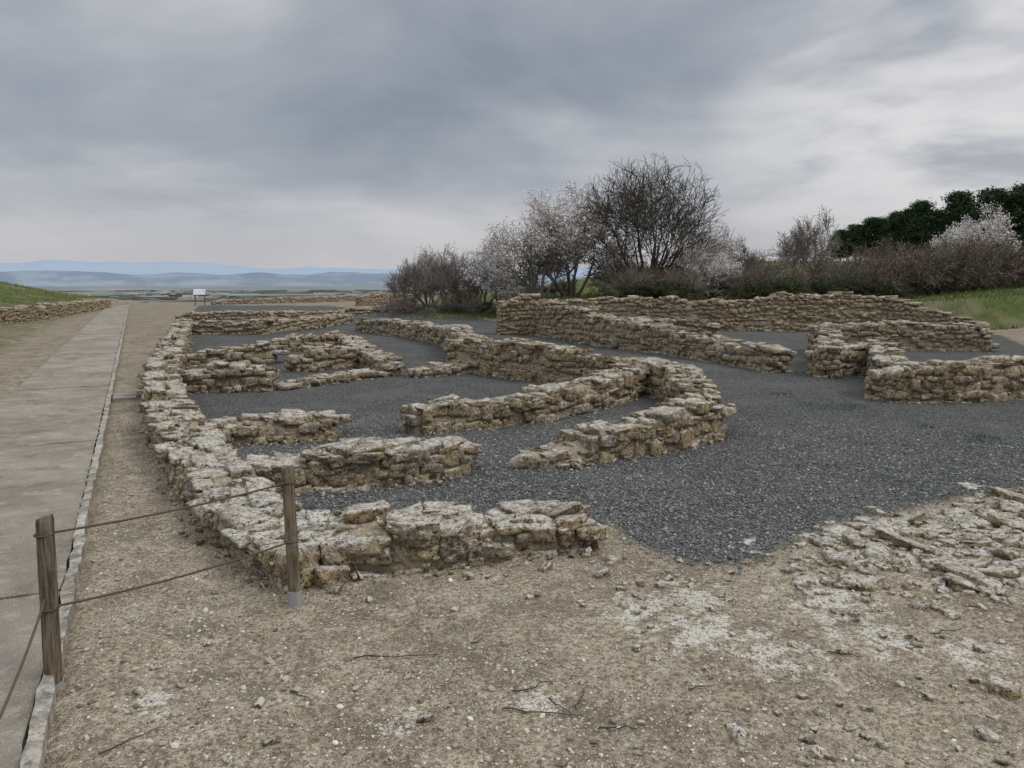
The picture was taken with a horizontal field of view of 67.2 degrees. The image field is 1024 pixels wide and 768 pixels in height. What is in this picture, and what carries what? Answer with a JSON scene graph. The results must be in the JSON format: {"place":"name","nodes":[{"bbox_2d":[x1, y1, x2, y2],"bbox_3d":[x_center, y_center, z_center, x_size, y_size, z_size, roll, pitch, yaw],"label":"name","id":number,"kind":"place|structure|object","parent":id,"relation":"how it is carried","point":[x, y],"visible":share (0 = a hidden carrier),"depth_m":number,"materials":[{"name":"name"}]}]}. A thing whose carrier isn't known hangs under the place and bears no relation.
{"place":"outdoors","nodes":[
{"label":"outdoors","id":0,"kind":"place"},
{"bbox_2d":[0,305,127,767],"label":"concrete path","id":1,"kind":"structure","parent":0,"point":[51,410],"depth_m":7.10,"materials":[{"name":"grey concrete"}]},
{"bbox_2d":[0,270,584,285],"bbox_3d":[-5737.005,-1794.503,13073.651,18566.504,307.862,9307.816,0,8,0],"label":"mountain range","id":2,"kind":"structure","parent":0,"point":[52,278],"depth_m":15017.70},
{"bbox_2d":[0,260,660,276],"bbox_3d":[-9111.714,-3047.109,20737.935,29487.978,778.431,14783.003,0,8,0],"label":"mountain range","id":3,"kind":"structure","parent":0,"point":[140,268],"depth_m":23944.82,"materials":[{"name":"blue"}]},
{"bbox_2d":[0,261,1023,767],"bbox_3d":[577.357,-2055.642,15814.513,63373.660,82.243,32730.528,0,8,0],"label":"ground","id":4,"kind":"structure","parent":0,"point":[512,613],"depth_m":4.16,"materials":[{"name":"beige soil"}]},
{"bbox_2d":[0,299,110,323],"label":"ruined stone wall","id":5,"kind":"structure","parent":4,"relation":"on","point":[21,313],"depth_m":37.98,"materials":[{"name":"stone"}]},
{"bbox_2d":[20,304,128,767],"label":"path kerb","id":6,"kind":"structure","parent":4,"relation":"on","point":[35,747],"depth_m":4.24,"materials":[{"name":"grey concrete"}]},
{"bbox_2d":[112,392,140,402],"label":"stone sill","id":7,"kind":"structure","parent":4,"relation":"on","point":[118,397],"depth_m":11.81,"materials":[{"name":"stone"}]},
{"bbox_2d":[0,465,301,719],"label":"rope fence","id":8,"kind":"object","parent":4,"relation":"on","point":[44,536],"visible":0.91,"depth_m":3.44,"materials":[{"name":"brown wood"}]},
{"bbox_2d":[136,318,194,407],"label":"ruined stone wall","id":9,"kind":"structure","parent":4,"relation":"on","point":[166,360],"depth_m":14.76,"materials":[{"name":"stone"}]},
{"bbox_2d":[56,290,387,298],"bbox_3d":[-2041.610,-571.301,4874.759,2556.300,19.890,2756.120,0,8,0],"label":"distant village","id":10,"kind":"object","parent":4,"relation":"on","point":[192,296],"visible":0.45,"depth_m":4554.20,"materials":[{"name":"white"}]},
{"bbox_2d":[181,360,279,393],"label":"ruined stone wall","id":11,"kind":"structure","parent":4,"relation":"on","point":[220,376],"depth_m":12.72,"materials":[{"name":"stone"}]},
{"bbox_2d":[185,342,289,366],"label":"ruined stone wall","id":12,"kind":"structure","parent":4,"relation":"on","point":[262,353],"depth_m":16.87,"materials":[{"name":"stone"}]},
{"bbox_2d":[136,379,349,594],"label":"ruined stone wall","id":13,"kind":"structure","parent":4,"relation":"on","point":[199,461],"depth_m":5.57,"materials":[{"name":"stone"}]},
{"bbox_2d":[185,313,353,334],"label":"ruined stone wall","id":14,"kind":"structure","parent":4,"relation":"on","point":[263,326],"depth_m":26.54,"materials":[{"name":"stone"}]},
{"bbox_2d":[57,289,488,301],"bbox_3d":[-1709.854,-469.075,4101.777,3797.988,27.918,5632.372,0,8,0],"label":"distant tree rows","id":15,"kind":"object","parent":4,"relation":"on","point":[172,298],"visible":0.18,"depth_m":4099.88,"materials":[{"name":"green plant"}]},
{"bbox_2d":[202,408,351,445],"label":"ruined stone wall","id":16,"kind":"structure","parent":4,"relation":"on","point":[290,426],"depth_m":8.76,"materials":[{"name":"stone"}]},
{"bbox_2d":[175,307,401,320],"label":"ruined stone wall","id":17,"kind":"structure","parent":4,"relation":"on","point":[237,315],"depth_m":36.82,"materials":[{"name":"stone"}]},
{"bbox_2d":[255,330,349,351],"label":"ruined stone wall","id":18,"kind":"structure","parent":4,"relation":"on","point":[294,341],"depth_m":20.25,"materials":[{"name":"stone"}]},
{"bbox_2d":[210,293,401,304],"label":"ruined stone wall","id":19,"kind":"structure","parent":4,"relation":"on","point":[341,298],"depth_m":66.03,"materials":[{"name":"stone"}]},
{"bbox_2d":[284,343,364,371],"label":"ruined stone wall","id":20,"kind":"structure","parent":4,"relation":"on","point":[324,357],"depth_m":15.90,"materials":[{"name":"stone"}]},
{"bbox_2d":[276,368,403,390],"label":"ruined stone wall","id":21,"kind":"structure","parent":4,"relation":"on","point":[336,377],"depth_m":13.70,"materials":[{"name":"stone"}]},
{"bbox_2d":[245,435,483,496],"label":"ruined stone wall","id":22,"kind":"structure","parent":4,"relation":"on","point":[361,464],"depth_m":6.83,"materials":[{"name":"stone"}]},
{"bbox_2d":[338,335,406,375],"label":"ruined stone wall","id":23,"kind":"structure","parent":4,"relation":"on","point":[371,357],"depth_m":15.61,"materials":[{"name":"stone"}]},
{"bbox_2d":[369,298,415,315],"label":"bramble shrub","id":24,"kind":"object","parent":4,"relation":"on","point":[397,306],"visible":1,"depth_m":38.47,"materials":[{"name":"brown plant"}]},
{"bbox_2d":[382,251,434,310],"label":"bare shrub","id":25,"kind":"object","parent":4,"relation":"on","point":[400,281],"visible":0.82,"depth_m":40.46,"materials":[{"name":"grey plant"}]},
{"bbox_2d":[69,433,762,753],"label":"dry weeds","id":26,"kind":"object","parent":4,"relation":"on","point":[362,607],"visible":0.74,"depth_m":4.08,"materials":[{"name":"beige plant"}]},
{"bbox_2d":[355,317,478,348],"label":"ruined stone wall","id":27,"kind":"structure","parent":4,"relation":"on","point":[429,332],"depth_m":23.64,"materials":[{"name":"stone"}]},
{"bbox_2d":[354,290,494,305],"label":"ruined stone wall","id":28,"kind":"structure","parent":4,"relation":"on","point":[366,299],"depth_m":59.47,"materials":[{"name":"stone"}]},
{"bbox_2d":[397,242,456,307],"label":"bare shrub","id":29,"kind":"object","parent":4,"relation":"on","point":[425,296],"visible":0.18,"depth_m":41.62,"materials":[{"name":"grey plant"}]},
{"bbox_2d":[407,361,471,377],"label":"ruined stone wall","id":30,"kind":"structure","parent":4,"relation":"on","point":[432,369],"depth_m":14.80,"materials":[{"name":"stone"}]},
{"bbox_2d":[413,247,466,311],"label":"bare shrub","id":31,"kind":"object","parent":4,"relation":"on","point":[439,280],"visible":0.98,"depth_m":40.03,"materials":[{"name":"grey plant"}]},
{"bbox_2d":[297,499,608,579],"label":"ruined stone wall","id":32,"kind":"structure","parent":4,"relation":"on","point":[379,538],"depth_m":4.96,"materials":[{"name":"stone"}]},
{"bbox_2d":[439,290,481,312],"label":"bramble shrub","id":33,"kind":"object","parent":4,"relation":"on","point":[457,298],"visible":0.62,"depth_m":39.63,"materials":[{"name":"brown plant"}]},
{"bbox_2d":[435,241,487,307],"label":"bare shrub","id":34,"kind":"object","parent":4,"relation":"on","point":[453,262],"visible":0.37,"depth_m":41.09,"materials":[{"name":"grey plant"}]},
{"bbox_2d":[453,292,496,315],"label":"bramble shrub","id":35,"kind":"object","parent":4,"relation":"on","point":[475,303],"visible":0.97,"depth_m":38.44,"materials":[{"name":"brown plant"}]},
{"bbox_2d":[455,251,503,310],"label":"bare shrub","id":36,"kind":"object","parent":4,"relation":"on","point":[468,287],"visible":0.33,"depth_m":39.94,"materials":[{"name":"grey plant"}]},
{"bbox_2d":[457,226,550,305],"bbox_3d":[-0.181,-5.594,38.564,4.301,4.520,4.387,4,9,29],"label":"almond tree","id":37,"kind":"object","parent":4,"relation":"on","point":[508,286],"visible":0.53,"depth_m":37.77,"materials":[{"name":"grey plant"}]},
{"bbox_2d":[0,280,1023,329],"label":"grass","id":38,"kind":"structure","parent":4,"relation":"on","point":[966,292],"depth_m":35.18,"materials":[{"name":"green plant"}]},
{"bbox_2d":[496,293,540,334],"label":"ruined stone wall","id":39,"kind":"structure","parent":4,"relation":"on","point":[515,315],"depth_m":26.32,"materials":[{"name":"stone"}]},
{"bbox_2d":[398,363,652,435],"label":"ruined stone wall","id":40,"kind":"structure","parent":4,"relation":"on","point":[616,384],"depth_m":9.85,"materials":[{"name":"stone"}]},
{"bbox_2d":[98,627,965,754],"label":"fallen twigs","id":41,"kind":"object","parent":4,"relation":"on","point":[296,693],"visible":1,"depth_m":3.33,"materials":[{"name":"brown wood"}]},
{"bbox_2d":[478,186,592,298],"bbox_3d":[1.059,-6.680,37.274,5.305,5.466,5.201,-2,8,-11],"label":"almond tree","id":42,"kind":"object","parent":4,"relation":"on","point":[514,256],"visible":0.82,"depth_m":36.39,"materials":[{"name":"grey plant"}]},
{"bbox_2d":[62,415,1022,767],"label":"pebbles","id":43,"kind":"object","parent":4,"relation":"on","point":[92,703],"visible":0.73,"depth_m":3.40,"materials":[{"name":"stone"}]},
{"bbox_2d":[115,451,1022,767],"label":"loose stones","id":44,"kind":"object","parent":4,"relation":"on","point":[997,685],"visible":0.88,"depth_m":3.77,"materials":[{"name":"stone"}]},
{"bbox_2d":[507,177,636,297],"bbox_3d":[2.773,-6.966,37.737,5.846,5.812,6.440,-6,10,-40],"label":"almond tree","id":45,"kind":"object","parent":4,"relation":"on","point":[572,283],"visible":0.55,"depth_m":36.31,"materials":[{"name":"grey plant"}]},
{"bbox_2d":[444,335,723,403],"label":"ruined stone wall","id":46,"kind":"structure","parent":4,"relation":"on","point":[518,359],"depth_m":13.57,"materials":[{"name":"stone"}]},
{"bbox_2d":[585,284,621,297],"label":"evergreen shrub","id":47,"kind":"object","parent":4,"relation":"on","point":[601,290],"visible":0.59,"depth_m":33.89,"materials":[{"name":"green plant"}]},
{"bbox_2d":[581,254,645,297],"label":"bramble shrub","id":48,"kind":"object","parent":4,"relation":"on","point":[591,277],"visible":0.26,"depth_m":37.10,"materials":[{"name":"brown plant"}]},
{"bbox_2d":[591,251,658,288],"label":"bramble shrub","id":49,"kind":"object","parent":4,"relation":"on","point":[636,267],"visible":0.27,"depth_m":36.21,"materials":[{"name":"brown plant"}]},
{"bbox_2d":[517,397,736,470],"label":"ruined stone wall","id":50,"kind":"structure","parent":4,"relation":"on","point":[676,424],"depth_m":8.08,"materials":[{"name":"stone"}]},
{"bbox_2d":[598,263,663,294],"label":"bramble shrub","id":51,"kind":"object","parent":4,"relation":"on","point":[615,278],"visible":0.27,"depth_m":34.23,"materials":[{"name":"brown plant"}]},
{"bbox_2d":[606,278,657,298],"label":"evergreen shrub","id":52,"kind":"object","parent":4,"relation":"on","point":[630,288],"visible":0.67,"depth_m":32.74,"materials":[{"name":"green plant"}]},
{"bbox_2d":[597,263,670,296],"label":"bramble shrub","id":53,"kind":"object","parent":4,"relation":"on","point":[631,274],"visible":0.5,"depth_m":33.18,"materials":[{"name":"brown plant"}]},
{"bbox_2d":[566,152,734,282],"bbox_3d":[6.379,-7.410,36.404,7.730,6.982,7.542,-3,8,-23],"label":"bare tree","id":54,"kind":"object","parent":4,"relation":"on","point":[643,223],"visible":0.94,"depth_m":35.43,"materials":[{"name":"brown plant"}]},
{"bbox_2d":[643,280,682,298],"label":"evergreen shrub","id":55,"kind":"object","parent":4,"relation":"on","point":[662,289],"visible":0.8,"depth_m":32.30,"materials":[{"name":"green plant"}]},
{"bbox_2d":[534,299,797,373],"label":"ruined stone wall","id":56,"kind":"structure","parent":4,"relation":"on","point":[562,321],"depth_m":19.49,"materials":[{"name":"stone"}]},
{"bbox_2d":[627,316,719,336],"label":"ruined stone wall","id":57,"kind":"structure","parent":4,"relation":"on","point":[702,326],"depth_m":23.72,"materials":[{"name":"stone"}]},
{"bbox_2d":[640,256,725,298],"bbox_3d":[7.272,-4.880,35.547,4.073,2.077,3.601,-5,9,-32],"label":"bramble shrub","id":58,"kind":"object","parent":4,"relation":"on","point":[676,273],"visible":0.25,"depth_m":34.99,"materials":[{"name":"brown plant"}]},
{"bbox_2d":[658,260,722,299],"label":"bramble shrub","id":59,"kind":"object","parent":4,"relation":"on","point":[692,277],"visible":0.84,"depth_m":32.80,"materials":[{"name":"brown plant"}]},
{"bbox_2d":[676,287,707,300],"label":"evergreen shrub","id":60,"kind":"object","parent":4,"relation":"on","point":[696,293],"visible":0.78,"depth_m":33.03,"materials":[{"name":"green plant"}]},
{"bbox_2d":[677,236,743,298],"bbox_3d":[9.020,-5.274,35.091,2.801,2.944,2.857,-5,9,-36],"label":"almond tree","id":61,"kind":"object","parent":4,"relation":"on","point":[714,273],"visible":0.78,"depth_m":34.83,"materials":[{"name":"grey plant"}]},
{"bbox_2d":[674,223,747,270],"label":"almond tree","id":62,"kind":"object","parent":4,"relation":"on","point":[734,248],"visible":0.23,"depth_m":40.91,"materials":[{"name":"grey plant"}]},
{"bbox_2d":[699,273,752,299],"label":"evergreen shrub","id":63,"kind":"object","parent":4,"relation":"on","point":[718,288],"visible":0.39,"depth_m":34.17,"materials":[{"name":"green plant"}]},
{"bbox_2d":[720,273,778,299],"bbox_3d":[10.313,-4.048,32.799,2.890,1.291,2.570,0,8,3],"label":"evergreen shrub","id":64,"kind":"object","parent":4,"relation":"on","point":[761,288],"visible":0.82,"depth_m":32.22,"materials":[{"name":"green plant"}]},
{"bbox_2d":[724,248,795,289],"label":"bramble shrub","id":65,"kind":"object","parent":4,"relation":"on","point":[749,261],"visible":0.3,"depth_m":38.89,"materials":[{"name":"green plant"}]},
{"bbox_2d":[721,261,803,298],"bbox_3d":[10.683,-4.511,33.712,3.088,1.839,2.873,-1,8,-6],"label":"bramble shrub","id":66,"kind":"object","parent":4,"relation":"on","point":[765,278],"visible":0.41,"depth_m":33.34,"materials":[{"name":"brown plant"}]},
{"bbox_2d":[732,256,794,279],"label":"bramble shrub","id":67,"kind":"object","parent":4,"relation":"on","point":[779,267],"visible":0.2,"depth_m":38.90,"materials":[{"name":"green plant"}]},
{"bbox_2d":[748,261,806,295],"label":"bramble shrub","id":68,"kind":"object","parent":4,"relation":"on","point":[790,272],"visible":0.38,"depth_m":33.65,"materials":[{"name":"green plant"}]},
{"bbox_2d":[565,291,990,331],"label":"ruined stone wall","id":69,"kind":"structure","parent":4,"relation":"on","point":[781,311],"depth_m":28.46,"materials":[{"name":"stone"}]},
{"bbox_2d":[746,274,818,299],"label":"evergreen shrub","id":70,"kind":"object","parent":4,"relation":"on","point":[779,286],"visible":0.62,"depth_m":32.62,"materials":[{"name":"green plant"}]},
{"bbox_2d":[767,205,842,274],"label":"bare shrub","id":71,"kind":"object","parent":4,"relation":"on","point":[800,248],"visible":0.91,"depth_m":44.52,"materials":[{"name":"grey plant"}]},
{"bbox_2d":[809,322,845,378],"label":"ruined stone wall","id":72,"kind":"structure","parent":4,"relation":"on","point":[828,340],"depth_m":14.54,"materials":[{"name":"stone"}]},
{"bbox_2d":[806,271,866,294],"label":"evergreen shrub","id":73,"kind":"object","parent":4,"relation":"on","point":[838,284],"visible":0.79,"depth_m":33.29,"materials":[{"name":"green plant"}]},
{"bbox_2d":[827,229,856,260],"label":"conifer tree","id":74,"kind":"object","parent":4,"relation":"on","point":[843,235],"visible":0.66,"depth_m":83.04,"materials":[{"name":"green plant"}]},
{"bbox_2d":[800,246,890,283],"bbox_3d":[15.548,-5.126,35.698,4.241,2.562,4.718,6,9,36],"label":"bramble shrub","id":75,"kind":"object","parent":4,"relation":"on","point":[820,261],"visible":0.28,"depth_m":35.83,"materials":[{"name":"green plant"}]},
{"bbox_2d":[806,263,885,294],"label":"bramble shrub","id":76,"kind":"object","parent":4,"relation":"on","point":[843,277],"visible":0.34,"depth_m":33.76,"materials":[{"name":"brown plant"}]},
{"bbox_2d":[804,341,898,376],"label":"ruined stone wall","id":77,"kind":"structure","parent":4,"relation":"on","point":[855,361],"depth_m":14.94,"materials":[{"name":"stone"}]},
{"bbox_2d":[844,222,870,258],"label":"conifer tree","id":78,"kind":"object","parent":4,"relation":"on","point":[852,228],"visible":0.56,"depth_m":82.81,"materials":[{"name":"green plant"}]},
{"bbox_2d":[818,254,917,293],"bbox_3d":[16.306,-4.825,34.541,3.799,2.295,4.227,-7,10,-42],"label":"bramble shrub","id":79,"kind":"object","parent":4,"relation":"on","point":[857,264],"visible":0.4,"depth_m":33.56,"materials":[{"name":"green plant"}]},
{"bbox_2d":[831,258,904,294],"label":"bramble shrub","id":80,"kind":"object","parent":4,"relation":"on","point":[858,270],"visible":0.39,"depth_m":33.73,"materials":[{"name":"brown plant"}]},
{"bbox_2d":[850,216,894,255],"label":"conifer tree","id":81,"kind":"object","parent":4,"relation":"on","point":[873,225],"visible":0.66,"depth_m":81.87,"materials":[{"name":"green plant"}]},
{"bbox_2d":[829,232,931,271],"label":"bramble shrub","id":82,"kind":"object","parent":4,"relation":"on","point":[891,245],"visible":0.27,"depth_m":40.59,"materials":[{"name":"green plant"}]},
{"bbox_2d":[741,482,1023,619],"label":"stone paving remains","id":83,"kind":"object","parent":4,"relation":"on","point":[959,575],"visible":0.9,"depth_m":4.96,"materials":[{"name":"stone"}]},
{"bbox_2d":[861,339,908,401],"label":"ruined stone wall","id":84,"kind":"structure","parent":4,"relation":"on","point":[882,355],"depth_m":13.31,"materials":[{"name":"stone"}]},
{"bbox_2d":[856,277,916,295],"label":"evergreen shrub","id":85,"kind":"object","parent":4,"relation":"on","point":[882,290],"visible":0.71,"depth_m":33.20,"materials":[{"name":"green plant"}]},
{"bbox_2d":[769,391,1006,442],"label":"gravel weeds","id":86,"kind":"object","parent":4,"relation":"on","point":[848,404],"visible":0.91,"depth_m":11.06,"materials":[{"name":"green plant"}]},
{"bbox_2d":[873,210,912,253],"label":"conifer tree","id":87,"kind":"object","parent":4,"relation":"on","point":[894,217],"visible":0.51,"depth_m":79.97,"materials":[{"name":"green plant"}]},
{"bbox_2d":[807,319,999,351],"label":"ruined stone wall","id":88,"kind":"structure","parent":4,"relation":"on","point":[938,337],"depth_m":20.10,"materials":[{"name":"stone"}]},
{"bbox_2d":[876,267,934,295],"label":"bramble shrub","id":89,"kind":"object","parent":4,"relation":"on","point":[915,281],"visible":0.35,"depth_m":34.64,"materials":[{"name":"brown plant"}]},
{"bbox_2d":[859,240,965,295],"bbox_3d":[18.368,-5.148,34.658,4.418,2.669,4.916,-4,9,-29],"label":"bramble shrub","id":90,"kind":"object","parent":4,"relation":"on","point":[908,263],"visible":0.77,"depth_m":33.89,"materials":[{"name":"brown plant"}]},
{"bbox_2d":[893,197,946,253],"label":"conifer tree","id":91,"kind":"object","parent":4,"relation":"on","point":[920,212],"visible":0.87,"depth_m":77.78,"materials":[{"name":"green plant"}]},
{"bbox_2d":[880,242,981,293],"bbox_3d":[19.130,-5.236,34.972,4.357,2.514,4.928,-3,8,-22],"label":"bramble shrub","id":92,"kind":"object","parent":4,"relation":"on","point":[956,256],"visible":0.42,"depth_m":34.09,"materials":[{"name":"brown plant"}]},
{"bbox_2d":[892,241,990,292],"bbox_3d":[19.423,-5.304,35.245,4.567,2.480,4.104,5,9,31],"label":"bramble shrub","id":93,"kind":"object","parent":4,"relation":"on","point":[962,264],"visible":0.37,"depth_m":34.23,"materials":[{"name":"brown plant"}]},
{"bbox_2d":[863,354,1023,403],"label":"ruined stone wall","id":94,"kind":"structure","parent":4,"relation":"on","point":[993,378],"depth_m":11.62,"materials":[{"name":"stone"}]},
{"bbox_2d":[889,240,1002,293],"bbox_3d":[19.716,-5.354,35.005,4.635,2.761,4.313,2,8,18],"label":"bramble shrub","id":95,"kind":"object","parent":4,"relation":"on","point":[945,260],"visible":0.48,"depth_m":34.25,"materials":[{"name":"brown plant"}]},
{"bbox_2d":[925,186,988,248],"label":"conifer tree","id":96,"kind":"object","parent":4,"relation":"on","point":[962,203],"visible":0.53,"depth_m":76.70,"materials":[{"name":"green plant"}]},
{"bbox_2d":[915,234,1023,291],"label":"bramble shrub","id":97,"kind":"object","parent":4,"relation":"on","point":[985,271],"visible":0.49,"depth_m":34.44,"materials":[{"name":"brown plant"}]},
{"bbox_2d":[923,235,1023,287],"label":"bramble shrub","id":98,"kind":"object","parent":4,"relation":"on","point":[1004,267],"visible":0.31,"depth_m":35.27,"materials":[{"name":"brown plant"}]},
{"bbox_2d":[925,202,1023,253],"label":"almond tree","id":99,"kind":"object","parent":4,"relation":"on","point":[968,228],"visible":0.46,"depth_m":44.05,"materials":[{"name":"grey plant"}]},
{"bbox_2d":[954,233,1023,287],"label":"bramble shrub","id":100,"kind":"object","parent":4,"relation":"on","point":[1005,246],"visible":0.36,"depth_m":35.15,"materials":[{"name":"brown plant"}]},
{"bbox_2d":[971,185,1017,248],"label":"conifer tree","id":101,"kind":"object","parent":4,"relation":"on","point":[987,196],"visible":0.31,"depth_m":77.05,"materials":[{"name":"green plant"}]},
{"bbox_2d":[971,245,1022,288],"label":"bramble shrub","id":102,"kind":"object","parent":4,"relation":"on","point":[997,264],"visible":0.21,"depth_m":35.32,"materials":[{"name":"brown plant"}]},
{"bbox_2d":[989,181,1023,249],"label":"conifer tree","id":103,"kind":"object","parent":4,"relation":"on","point":[1015,198],"visible":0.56,"depth_m":75.74,"materials":[{"name":"green plant"}]},
{"bbox_2d":[0,0,1023,268],"label":"sky","id":104,"kind":"structure","parent":0,"point":[267,134],"materials":[{"name":"grey"}]},
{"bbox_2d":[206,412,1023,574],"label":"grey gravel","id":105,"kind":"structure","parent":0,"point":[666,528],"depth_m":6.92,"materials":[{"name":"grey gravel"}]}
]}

